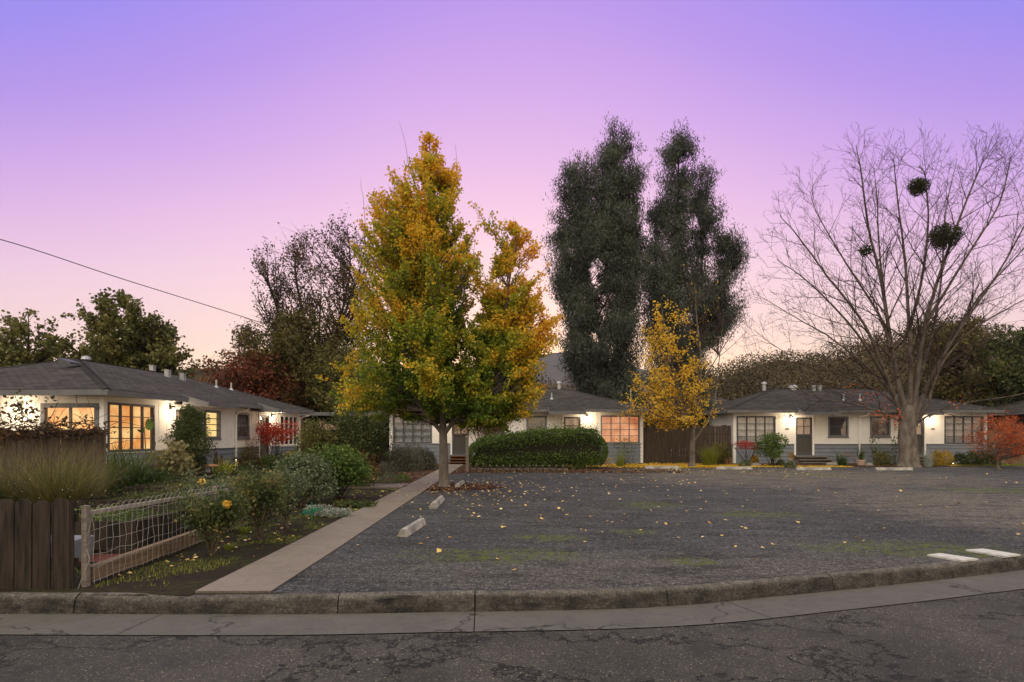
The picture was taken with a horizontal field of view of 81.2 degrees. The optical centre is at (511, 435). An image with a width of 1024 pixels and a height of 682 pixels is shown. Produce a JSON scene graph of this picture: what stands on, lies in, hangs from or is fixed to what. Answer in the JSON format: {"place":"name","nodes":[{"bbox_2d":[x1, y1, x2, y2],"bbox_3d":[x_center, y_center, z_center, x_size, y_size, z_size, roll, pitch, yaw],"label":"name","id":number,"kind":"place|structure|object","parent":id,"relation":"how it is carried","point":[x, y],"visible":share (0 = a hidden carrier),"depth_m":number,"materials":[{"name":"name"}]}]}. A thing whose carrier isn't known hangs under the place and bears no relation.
{"place":"outdoors","nodes":[
{"label":"outdoors","id":0,"kind":"place"},
{"bbox_2d":[0,489,395,594],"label":"garden soil","id":1,"kind":"structure","parent":0,"point":[181,582],"depth_m":7.63,"materials":[{"name":"brown soil"}]},
{"bbox_2d":[0,499,78,588],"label":"board fence","id":2,"kind":"object","parent":1,"relation":"on","point":[37,545],"visible":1,"depth_m":6.22,"materials":[{"name":"brown wood"}]},
{"bbox_2d":[0,441,95,501],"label":"broom bush","id":3,"kind":"object","parent":1,"relation":"on","point":[8,484],"visible":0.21,"depth_m":10.77,"materials":[{"name":"green plant"}]},
{"bbox_2d":[0,440,162,498],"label":"broom bush","id":4,"kind":"object","parent":1,"relation":"on","point":[95,483],"visible":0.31,"depth_m":12.14,"materials":[{"name":"plant"}]},
{"bbox_2d":[0,432,168,504],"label":"broom bush","id":5,"kind":"object","parent":1,"relation":"on","point":[67,491],"visible":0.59,"depth_m":10.57,"materials":[{"name":"green plant"}]},
{"bbox_2d":[74,535,94,558],"bbox_3d":[-5.750,1.450,7.560,0.600,0.300,0.497,0,0,0],"label":"garden tub","id":6,"kind":"object","parent":1,"relation":"on","point":[77,545],"visible":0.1,"depth_m":7.54,"materials":[{"name":"grey metal"}]},
{"bbox_2d":[74,549,134,569],"bbox_3d":[-5.175,1.560,7.500,0.890,0.120,0.840,0,0,0],"label":"raised bed","id":7,"kind":"object","parent":1,"relation":"on","point":[115,552],"visible":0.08,"depth_m":7.84,"materials":[{"name":"brown wood"}]},
{"bbox_2d":[74,502,195,548],"bbox_3d":[-6.025,1.292,8.950,1.790,0.646,1.540,0,0,0],"label":"raised bed","id":8,"kind":"object","parent":1,"relation":"on","point":[144,534],"visible":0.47,"depth_m":8.45,"materials":[{"name":"brown wood"}]},
{"bbox_2d":[99,465,197,494],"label":"fern","id":9,"kind":"object","parent":1,"relation":"on","point":[142,481],"visible":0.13,"depth_m":14.54,"materials":[{"name":"green plant"}]},
{"bbox_2d":[106,442,200,494],"bbox_3d":[-9.866,0.850,15.220,4.650,1.423,4.410,0,0,-33],"label":"fern","id":10,"kind":"object","parent":1,"relation":"on","point":[136,467],"visible":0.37,"depth_m":14.80,"materials":[{"name":"green plant"}]},
{"bbox_2d":[74,484,234,525],"bbox_3d":[-6.550,1.263,11.200,2.140,0.679,1.640,0,0,0],"label":"raised bed","id":11,"kind":"object","parent":1,"relation":"on","point":[134,495],"visible":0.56,"depth_m":10.78,"materials":[{"name":"wood"}]},
{"bbox_2d":[146,440,200,480],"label":"hydrangea","id":12,"kind":"object","parent":1,"relation":"on","point":[180,457],"visible":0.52,"depth_m":16.42,"materials":[{"name":"green plant"}]},
{"bbox_2d":[122,474,231,492],"bbox_3d":[-7.000,1.245,13.750,2.840,0.688,1.740,0,0,0],"label":"raised bed","id":13,"kind":"object","parent":1,"relation":"on","point":[160,485],"visible":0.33,"depth_m":13.39,"materials":[{"name":"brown wood"}]},
{"bbox_2d":[158,403,217,479],"bbox_3d":[-9.956,0.285,18.262,1.890,2.543,1.722,0,0,0],"label":"columnar shrub","id":14,"kind":"object","parent":1,"relation":"on","point":[192,421],"visible":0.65,"depth_m":18.10,"materials":[{"name":"green plant"}]},
{"bbox_2d":[155,464,236,526],"bbox_3d":[-5.153,1.053,9.842,1.205,1.142,0.963,0,0,-40],"label":"rose bush","id":15,"kind":"object","parent":1,"relation":"on","point":[201,481],"visible":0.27,"depth_m":9.81,"materials":[{"name":"green plant"}]},
{"bbox_2d":[78,476,313,588],"bbox_3d":[-4.697,1.171,10.428,0.143,0.861,8.431,0,0,-3],"label":"wire fence","id":16,"kind":"object","parent":1,"relation":"on","point":[94,572],"visible":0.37,"depth_m":7.05,"materials":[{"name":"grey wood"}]},
{"bbox_2d":[165,474,266,555],"bbox_3d":[-3.924,1.060,7.861,1.334,1.100,0.941,0,0,0],"label":"rose bush","id":17,"kind":"object","parent":1,"relation":"on","point":[218,518],"visible":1,"depth_m":7.79,"materials":[{"name":"green plant"}]},
{"bbox_2d":[220,458,304,541],"bbox_3d":[-3.734,0.954,8.957,1.231,1.303,1.101,0,0,0],"label":"rose bush","id":18,"kind":"object","parent":1,"relation":"on","point":[270,499],"visible":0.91,"depth_m":8.84,"materials":[{"name":"green plant"}]},
{"bbox_2d":[261,464,323,528],"bbox_3d":[-3.790,1.046,10.154,1.087,1.148,1.108,0,0,-23],"label":"rose bush","id":19,"kind":"object","parent":1,"relation":"on","point":[297,487],"visible":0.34,"depth_m":10.14,"materials":[{"name":"green plant"}]},
{"bbox_2d":[272,451,340,505],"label":"leafy bush","id":20,"kind":"object","parent":1,"relation":"on","point":[307,465],"visible":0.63,"depth_m":13.24,"materials":[{"name":"green plant"}]},
{"bbox_2d":[303,503,354,517],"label":"ground cover","id":21,"kind":"object","parent":1,"relation":"on","point":[327,511],"visible":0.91,"depth_m":11.51,"materials":[{"name":"plant"}]},
{"bbox_2d":[303,442,372,499],"bbox_3d":[-4.194,0.858,14.379,1.706,1.428,1.466,0,0,16],"label":"leafy bush","id":22,"kind":"object","parent":1,"relation":"on","point":[350,468],"visible":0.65,"depth_m":14.15,"materials":[{"name":"green plant"}]},
{"bbox_2d":[333,500,377,507],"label":"ground cover","id":23,"kind":"object","parent":1,"relation":"on","point":[352,503],"visible":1,"depth_m":13.03,"materials":[{"name":"green plant"}]},
{"bbox_2d":[111,469,657,583],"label":"fallen leaves","id":24,"kind":"object","parent":1,"relation":"on","point":[329,517],"visible":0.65,"depth_m":11.38,"materials":[{"name":"plant"}]},
{"bbox_2d":[96,488,397,587],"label":"grass","id":25,"kind":"structure","parent":0,"point":[217,563],"depth_m":7.51,"materials":[{"name":"green plant"}]},
{"bbox_2d":[253,419,300,467],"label":"red maple","id":26,"kind":"object","parent":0,"point":[276,431],"visible":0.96,"depth_m":25.50,"materials":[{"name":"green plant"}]},
{"bbox_2d":[177,368,386,441],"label":"hill","id":27,"kind":"structure","parent":0,"point":[198,372],"depth_m":99.86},
{"bbox_2d":[175,349,383,388],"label":"wooded hillside","id":28,"kind":"structure","parent":27,"relation":"on","point":[198,360],"depth_m":102.44,"materials":[{"name":"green plant"}]},
{"bbox_2d":[195,464,463,592],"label":"walkway","id":29,"kind":"structure","parent":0,"point":[271,572],"depth_m":8.27,"materials":[{"name":"concrete"}]},
{"bbox_2d":[334,484,407,487],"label":"cross path","id":30,"kind":"structure","parent":0,"point":[386,486],"depth_m":17.62,"materials":[{"name":"concrete"}]},
{"bbox_2d":[367,463,448,483],"bbox_3d":[-6.365,1.498,25.025,6.270,0.070,12.750,0,0,0],"label":"mulch bed","id":31,"kind":"object","parent":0,"point":[427,471],"visible":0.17,"depth_m":23.71,"materials":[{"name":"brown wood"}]},
{"bbox_2d":[291,414,341,468],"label":"evergreen shrub","id":32,"kind":"object","parent":31,"relation":"on","point":[315,429],"visible":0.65,"depth_m":22.84,"materials":[{"name":"green plant"}]},
{"bbox_2d":[324,392,379,460],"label":"evergreen shrub","id":33,"kind":"object","parent":31,"relation":"on","point":[346,431],"visible":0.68,"depth_m":23.72,"materials":[{"name":"green plant"}]},
{"bbox_2d":[360,409,395,470],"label":"evergreen shrub","id":34,"kind":"object","parent":31,"relation":"on","point":[378,426],"visible":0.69,"depth_m":24.68,"materials":[{"name":"green plant"}]},
{"bbox_2d":[379,441,428,471],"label":"lavender bush","id":35,"kind":"object","parent":31,"relation":"on","point":[403,459],"visible":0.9,"depth_m":25.05,"materials":[{"name":"grey plant"}]},
{"bbox_2d":[412,444,437,469],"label":"lavender bush","id":36,"kind":"object","parent":31,"relation":"on","point":[431,464],"visible":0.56,"depth_m":26.15,"materials":[{"name":"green plant"}]},
{"bbox_2d":[0,570,1023,635],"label":"gutter","id":37,"kind":"object","parent":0,"point":[306,624],"visible":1,"depth_m":5.76,"materials":[{"name":"concrete"}]},
{"bbox_2d":[0,553,1023,615],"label":"curb","id":38,"kind":"structure","parent":37,"relation":"on","point":[370,602],"depth_m":6.04,"materials":[{"name":"concrete"}]},
{"bbox_2d":[0,589,1023,681],"bbox_3d":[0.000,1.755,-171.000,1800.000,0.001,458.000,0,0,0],"label":"road","id":39,"kind":"structure","parent":0,"point":[977,638],"depth_m":4.81,"materials":[{"name":"grey asphalt"}]},
{"bbox_2d":[0,0,1023,373],"label":"sky","id":40,"kind":"structure","parent":0,"point":[150,143],"materials":[{"name":"purple"}]},
{"bbox_2d":[473,353,650,391],"bbox_3d":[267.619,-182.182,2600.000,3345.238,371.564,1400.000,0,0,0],"label":"mountain","id":41,"kind":"structure","parent":0,"point":[552,361],"depth_m":2290.89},
{"bbox_2d":[193,447,1018,593],"bbox_3d":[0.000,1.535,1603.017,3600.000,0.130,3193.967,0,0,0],"label":"ground","id":42,"kind":"structure","parent":0,"point":[232,474],"depth_m":7.03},
{"bbox_2d":[0,308,79,366],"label":"broadleaf tree","id":43,"kind":"object","parent":42,"relation":"on","point":[17,351],"visible":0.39,"depth_m":35.35,"materials":[{"name":"green plant"}]},
{"bbox_2d":[0,427,107,495],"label":"hedge","id":44,"kind":"object","parent":42,"relation":"on","point":[17,443],"visible":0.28,"depth_m":13.40,"materials":[{"name":"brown plant"}]},
{"bbox_2d":[0,390,143,458],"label":"vine","id":45,"kind":"object","parent":44,"relation":"attached to","point":[51,429],"visible":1,"depth_m":13.28,"materials":[{"name":"brown plant"}]},
{"bbox_2d":[56,287,201,379],"bbox_3d":[-23.894,-3.987,38.053,8.364,10.915,6.829,0,0,26],"label":"broadleaf tree","id":46,"kind":"object","parent":42,"relation":"on","point":[155,343],"visible":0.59,"depth_m":36.92,"materials":[{"name":"green plant"}]},
{"bbox_2d":[0,356,313,478],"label":"house","id":47,"kind":"structure","parent":42,"relation":"on","point":[132,396],"depth_m":19.71,"materials":[{"name":"white paint"}]},
{"bbox_2d":[40,403,98,450],"bbox_3d":[-12.855,-0.161,17.413,1.840,1.560,0.191,0,0,4],"label":"window","id":48,"kind":"structure","parent":47,"relation":"in","point":[70,411],"depth_m":17.47,"materials":[{"name":"glass"}]},
{"bbox_2d":[107,402,154,453],"bbox_3d":[-11.788,-0.226,18.480,0.191,1.510,2.120,0,0,4],"label":"window","id":49,"kind":"structure","parent":47,"relation":"in","point":[137,414],"depth_m":18.45,"materials":[{"name":"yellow glass"}]},
{"bbox_2d":[204,410,221,439],"bbox_3d":[-11.484,-0.401,22.819,0.191,1.120,1.140,0,0,4],"label":"window","id":50,"kind":"structure","parent":47,"relation":"in","point":[212,425],"depth_m":23.04,"materials":[{"name":"yellow glass"}]},
{"bbox_2d":[236,412,250,438],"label":"window","id":51,"kind":"structure","parent":47,"relation":"in","point":[243,419],"depth_m":25.24,"materials":[{"name":"grey glass"}]},
{"bbox_2d":[258,413,269,458],"bbox_3d":[-11.163,0.069,26.907,0.190,2.140,1.060,0,0,4],"label":"door","id":52,"kind":"structure","parent":47,"relation":"in","point":[261,416],"depth_m":26.90,"materials":[{"name":"white paint"}]},
{"bbox_2d":[280,415,298,446],"bbox_3d":[-11.021,-0.226,29.443,0.191,1.510,2.120,0,0,4],"label":"window","id":53,"kind":"structure","parent":47,"relation":"in","point":[282,417],"depth_m":29.54,"materials":[{"name":"white paint"}]},
{"bbox_2d":[206,457,236,478],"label":"shrub","id":54,"kind":"object","parent":42,"relation":"on","point":[222,470],"visible":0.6,"depth_m":21.09,"materials":[{"name":"green plant"}]},
{"bbox_2d":[226,320,266,370],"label":"broadleaf tree","id":55,"kind":"object","parent":42,"relation":"on","point":[242,343],"visible":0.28,"depth_m":59.63,"materials":[{"name":"brown plant"}]},
{"bbox_2d":[229,441,265,469],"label":"brown fern bush","id":56,"kind":"object","parent":42,"relation":"on","point":[248,455],"visible":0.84,"depth_m":24.11,"materials":[{"name":"brown plant"}]},
{"bbox_2d":[186,345,317,418],"bbox_3d":[-15.479,-2.111,36.032,7.600,7.163,6.405,0,0,23],"label":"red leaf tree","id":57,"kind":"object","parent":42,"relation":"on","point":[245,380],"visible":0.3,"depth_m":35.01,"materials":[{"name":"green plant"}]},
{"bbox_2d":[231,301,371,437],"bbox_3d":[-12.877,-3.470,37.154,8.494,9.880,6.833,0,0,16],"label":"oak tree","id":58,"kind":"object","parent":42,"relation":"on","point":[291,353],"visible":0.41,"depth_m":36.27,"materials":[{"name":"green plant"}]},
{"bbox_2d":[0,239,300,336],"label":"overhead cable","id":59,"kind":"object","parent":58,"relation":"attached to","point":[129,281],"visible":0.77,"depth_m":31.20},
{"bbox_2d":[240,202,390,453],"bbox_3d":[-12.846,-6.904,40.150,10.439,16.785,8.693,0,0,0],"label":"half bare tree","id":60,"kind":"object","parent":42,"relation":"on","point":[348,293],"visible":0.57,"depth_m":38.91,"materials":[{"name":"brown plant"}]},
{"bbox_2d":[297,335,388,434],"bbox_3d":[-9.770,-2.152,35.419,6.341,7.245,4.827,0,0,0],"label":"oak tree","id":61,"kind":"object","parent":42,"relation":"on","point":[329,400],"visible":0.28,"depth_m":34.61,"materials":[{"name":"green plant"}]},
{"bbox_2d":[300,412,388,458],"bbox_3d":[-9.250,0.070,36.080,5.780,2.800,4.840,0,0,0],"label":"carport","id":62,"kind":"object","parent":42,"relation":"on","point":[315,414],"visible":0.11,"depth_m":33.90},
{"bbox_2d":[385,381,651,463],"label":"house","id":63,"kind":"structure","parent":42,"relation":"on","point":[553,403],"depth_m":31.60,"materials":[{"name":"white paint"}]},
{"bbox_2d":[393,416,431,443],"bbox_3d":[-5.267,-0.305,31.640,2.120,1.510,0.191,0,0,0],"label":"window","id":64,"kind":"structure","parent":63,"relation":"in","point":[403,432],"depth_m":31.73,"materials":[{"name":"grey glass"}]},
{"bbox_2d":[450,424,469,455],"bbox_3d":[-2.727,-0.010,31.605,1.060,2.140,0.190,0,0,0],"label":"door","id":65,"kind":"structure","parent":63,"relation":"in","point":[457,443],"depth_m":31.64,"materials":[{"name":"white paint"}]},
{"bbox_2d":[526,416,546,430],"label":"window","id":66,"kind":"structure","parent":63,"relation":"in","point":[536,421],"depth_m":31.67,"materials":[{"name":"grey paint"}]},
{"bbox_2d":[562,415,581,428],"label":"window","id":67,"kind":"structure","parent":63,"relation":"in","point":[576,420],"depth_m":31.62,"materials":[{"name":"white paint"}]},
{"bbox_2d":[601,416,639,443],"bbox_3d":[5.723,-0.305,31.640,2.120,1.510,0.191,0,0,0],"label":"window","id":68,"kind":"structure","parent":63,"relation":"in","point":[611,426],"depth_m":31.73,"materials":[{"name":"orange glass"}]},
{"bbox_2d":[540,112,661,404],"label":"eucalyptus tree","id":69,"kind":"object","parent":42,"relation":"on","point":[608,236],"visible":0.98,"depth_m":44.62,"materials":[{"name":"green plant"}]},
{"bbox_2d":[621,373,715,458],"bbox_3d":[9.867,-1.232,36.830,6.960,5.404,5.196,0,0,0],"label":"broadleaf tree","id":70,"kind":"object","parent":42,"relation":"on","point":[682,389],"visible":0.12,"depth_m":36.17,"materials":[{"name":"yellow plant"}]},
{"bbox_2d":[643,425,730,462],"bbox_3d":[9.370,0.451,31.977,4.643,2.038,0.166,0,0,0],"label":"board fence","id":71,"kind":"object","parent":42,"relation":"on","point":[654,445],"visible":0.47,"depth_m":31.90,"materials":[{"name":"brown wood"}]},
{"bbox_2d":[635,116,757,406],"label":"eucalyptus tree","id":72,"kind":"object","parent":42,"relation":"on","point":[665,215],"visible":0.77,"depth_m":47.22,"materials":[{"name":"green plant"}]},
{"bbox_2d":[701,382,1004,463],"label":"house","id":73,"kind":"structure","parent":42,"relation":"on","point":[821,436],"depth_m":31.60,"materials":[{"name":"white paint"}]},
{"bbox_2d":[737,416,775,444],"bbox_3d":[12.909,-0.275,31.640,2.120,1.510,0.191,0,0,0],"label":"window","id":74,"kind":"structure","parent":73,"relation":"in","point":[748,427],"depth_m":31.73,"materials":[{"name":"grey glass"}]},
{"bbox_2d":[794,416,814,455],"bbox_3d":[15.449,0.020,31.605,1.060,2.140,0.190,0,0,0],"label":"door","id":75,"kind":"structure","parent":73,"relation":"in","point":[803,428],"depth_m":31.63,"materials":[{"name":"white paint"}]},
{"bbox_2d":[827,416,849,437],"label":"window","id":76,"kind":"structure","parent":73,"relation":"in","point":[836,429],"depth_m":31.67,"materials":[{"name":"grey glass"}]},
{"bbox_2d":[869,416,891,437],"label":"window","id":77,"kind":"structure","parent":73,"relation":"in","point":[878,429],"depth_m":31.67,"materials":[{"name":"grey glass"}]},
{"bbox_2d":[916,416,925,455],"bbox_3d":[21.359,0.020,31.605,1.060,2.140,0.190,0,0,0],"label":"door","id":78,"kind":"structure","parent":73,"relation":"in","point":[921,438],"depth_m":31.61,"materials":[{"name":"white paint"}]},
{"bbox_2d":[944,416,984,444],"bbox_3d":[23.899,-0.275,31.640,2.120,1.510,0.191,0,0,0],"label":"window","id":79,"kind":"structure","parent":73,"relation":"in","point":[952,432],"depth_m":31.73,"materials":[{"name":"grey glass"}]},
{"bbox_2d":[895,311,1008,405],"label":"broadleaf tree","id":80,"kind":"object","parent":42,"relation":"on","point":[952,392],"visible":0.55,"depth_m":41.09,"materials":[{"name":"green plant"}]},
{"bbox_2d":[973,325,1023,413],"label":"broadleaf tree","id":81,"kind":"object","parent":42,"relation":"on","point":[1016,356],"visible":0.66,"depth_m":39.92,"materials":[{"name":"green plant"}]},
{"bbox_2d":[987,398,1023,458],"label":"neighbour building","id":82,"kind":"structure","parent":42,"relation":"on","point":[1018,405],"depth_m":37.84,"materials":[{"name":"grey wood"}]},
{"bbox_2d":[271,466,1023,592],"bbox_3d":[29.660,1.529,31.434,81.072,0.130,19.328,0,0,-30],"label":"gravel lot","id":83,"kind":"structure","parent":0,"point":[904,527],"depth_m":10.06,"materials":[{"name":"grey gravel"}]},
{"bbox_2d":[398,518,425,536],"bbox_3d":[-1.660,1.532,10.000,0.165,0.135,1.300,0,0,5],"label":"wheel stop","id":84,"kind":"object","parent":83,"relation":"on","point":[411,528],"visible":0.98,"depth_m":9.75,"materials":[{"name":"concrete"}]},
{"bbox_2d":[427,483,502,490],"bbox_3d":[-1.333,1.532,17.874,2.213,0.014,2.591,0,0,0],"label":"mulch ring","id":85,"kind":"object","parent":83,"relation":"on","point":[463,488],"visible":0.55,"depth_m":17.32,"materials":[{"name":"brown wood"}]},
{"bbox_2d":[315,122,565,487],"bbox_3d":[-2.000,-3.870,17.761,7.324,10.833,5.381,0,0,0],"label":"ginkgo tree","id":86,"kind":"object","parent":85,"relation":"on","point":[432,383],"visible":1,"depth_m":16.93,"materials":[{"name":"yellow plant"}]},
{"bbox_2d":[465,436,567,471],"bbox_3d":[0.178,0.756,24.390,4.185,1.500,0.170,0,0,0],"label":"picket fence","id":87,"kind":"object","parent":83,"relation":"on","point":[468,467],"visible":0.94,"depth_m":24.38,"materials":[{"name":"brown wood"}]},
{"bbox_2d":[372,465,992,489],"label":"leaf litter","id":88,"kind":"object","parent":83,"relation":"on","point":[434,487],"visible":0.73,"depth_m":24.00,"materials":[{"name":"brown plant"}]},
{"bbox_2d":[350,467,1022,570],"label":"fallen leaves","id":89,"kind":"object","parent":83,"relation":"on","point":[438,550],"visible":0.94,"depth_m":15.76,"materials":[{"name":"yellow plant"}]},
{"bbox_2d":[927,553,977,561],"bbox_3d":[5.730,1.583,7.771,0.316,0.022,0.437,0,0,-24],"label":"marker board","id":90,"kind":"object","parent":83,"relation":"on","point":[952,557],"visible":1,"depth_m":7.70,"materials":[{"name":"white paint"}]},
{"bbox_2d":[958,410,1023,467],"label":"orange maple","id":91,"kind":"object","parent":83,"relation":"on","point":[1013,450],"visible":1,"depth_m":27.14,"materials":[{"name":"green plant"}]},
{"bbox_2d":[966,548,1019,557],"bbox_3d":[6.494,1.582,8.071,0.331,0.024,0.476,0,0,-20],"label":"marker board","id":92,"kind":"object","parent":83,"relation":"on","point":[994,553],"visible":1,"depth_m":8.03,"materials":[{"name":"white paint"}]},
{"bbox_2d":[987,430,1023,463],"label":"board fence","id":93,"kind":"object","parent":83,"relation":"on","point":[1003,461],"visible":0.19,"depth_m":31.03,"materials":[{"name":"beige wood"}]},
{"bbox_2d":[450,463,1009,473],"bbox_3d":[12.280,1.481,27.400,29.440,0.045,8.200,0,0,0],"label":"hedge bed","id":94,"kind":"object","parent":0,"point":[588,468],"visible":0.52,"depth_m":28.50,"materials":[{"name":"yellow plant"}]},
{"bbox_2d":[451,421,511,467],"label":"japanese maple","id":95,"kind":"object","parent":94,"relation":"on","point":[481,431],"visible":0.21,"depth_m":27.41,"materials":[{"name":"plant"}]},
{"bbox_2d":[465,404,607,468],"bbox_3d":[1.180,-0.018,26.671,6.511,2.980,3.956,0,0,0],"label":"hedge","id":96,"kind":"object","parent":94,"relation":"on","point":[575,447],"visible":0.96,"depth_m":26.41,"materials":[{"name":"green plant"}]},
{"bbox_2d":[613,433,637,463],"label":"shrub","id":97,"kind":"object","parent":94,"relation":"on","point":[620,450],"visible":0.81,"depth_m":29.58,"materials":[{"name":"green plant"}]},
{"bbox_2d":[617,251,752,466],"bbox_3d":[8.312,-3.571,28.481,6.603,10.131,4.378,0,0,0],"label":"ginkgo tree","id":98,"kind":"object","parent":94,"relation":"on","point":[666,415],"visible":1,"depth_m":28.21,"materials":[{"name":"yellow plant"}]},
{"bbox_2d":[695,443,724,464],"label":"grass clump","id":99,"kind":"object","parent":94,"relation":"on","point":[708,458],"visible":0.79,"depth_m":29.42,"materials":[{"name":"green plant"}]},
{"bbox_2d":[586,462,851,468],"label":"fallen leaves","id":100,"kind":"object","parent":94,"relation":"on","point":[682,465],"visible":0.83,"depth_m":28.79,"materials":[{"name":"yellow plant"}]},
{"bbox_2d":[712,441,730,464],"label":"shrub","id":101,"kind":"object","parent":94,"relation":"on","point":[722,461],"visible":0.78,"depth_m":30.07,"materials":[{"name":"green plant"}]},
{"bbox_2d":[731,440,759,464],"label":"dwarf maple","id":102,"kind":"object","parent":94,"relation":"on","point":[746,445],"visible":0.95,"depth_m":29.62,"materials":[{"name":"red plant"}]},
{"bbox_2d":[753,432,788,465],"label":"leafy bush","id":103,"kind":"object","parent":94,"relation":"on","point":[770,448],"visible":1,"depth_m":28.85,"materials":[{"name":"green plant"}]},
{"bbox_2d":[724,121,1023,466],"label":"bare tree","id":104,"kind":"object","parent":94,"relation":"on","point":[908,407],"visible":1,"depth_m":28.13,"materials":[{"name":"brown plant"}]},
{"bbox_2d":[872,449,893,464],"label":"shrub","id":105,"kind":"object","parent":94,"relation":"on","point":[882,458],"visible":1,"depth_m":29.71,"materials":[{"name":"green plant"}]},
{"bbox_2d":[930,448,955,464],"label":"shrub","id":106,"kind":"object","parent":94,"relation":"on","point":[943,459],"visible":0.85,"depth_m":29.48,"materials":[{"name":"yellow plant"}]},
{"bbox_2d":[950,449,981,464],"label":"shrub","id":107,"kind":"object","parent":94,"relation":"on","point":[965,460],"visible":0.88,"depth_m":29.52,"materials":[{"name":"green plant"}]},
{"bbox_2d":[969,447,1001,465],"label":"shrub","id":108,"kind":"object","parent":94,"relation":"on","point":[986,460],"visible":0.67,"depth_m":29.49,"materials":[{"name":"green plant"}]},
{"bbox_2d":[702,311,1022,399],"bbox_3d":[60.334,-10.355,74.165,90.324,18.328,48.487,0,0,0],"label":"wooded hillside","id":109,"kind":"structure","parent":0,"point":[733,387],"depth_m":72.29,"materials":[{"name":"green plant"}]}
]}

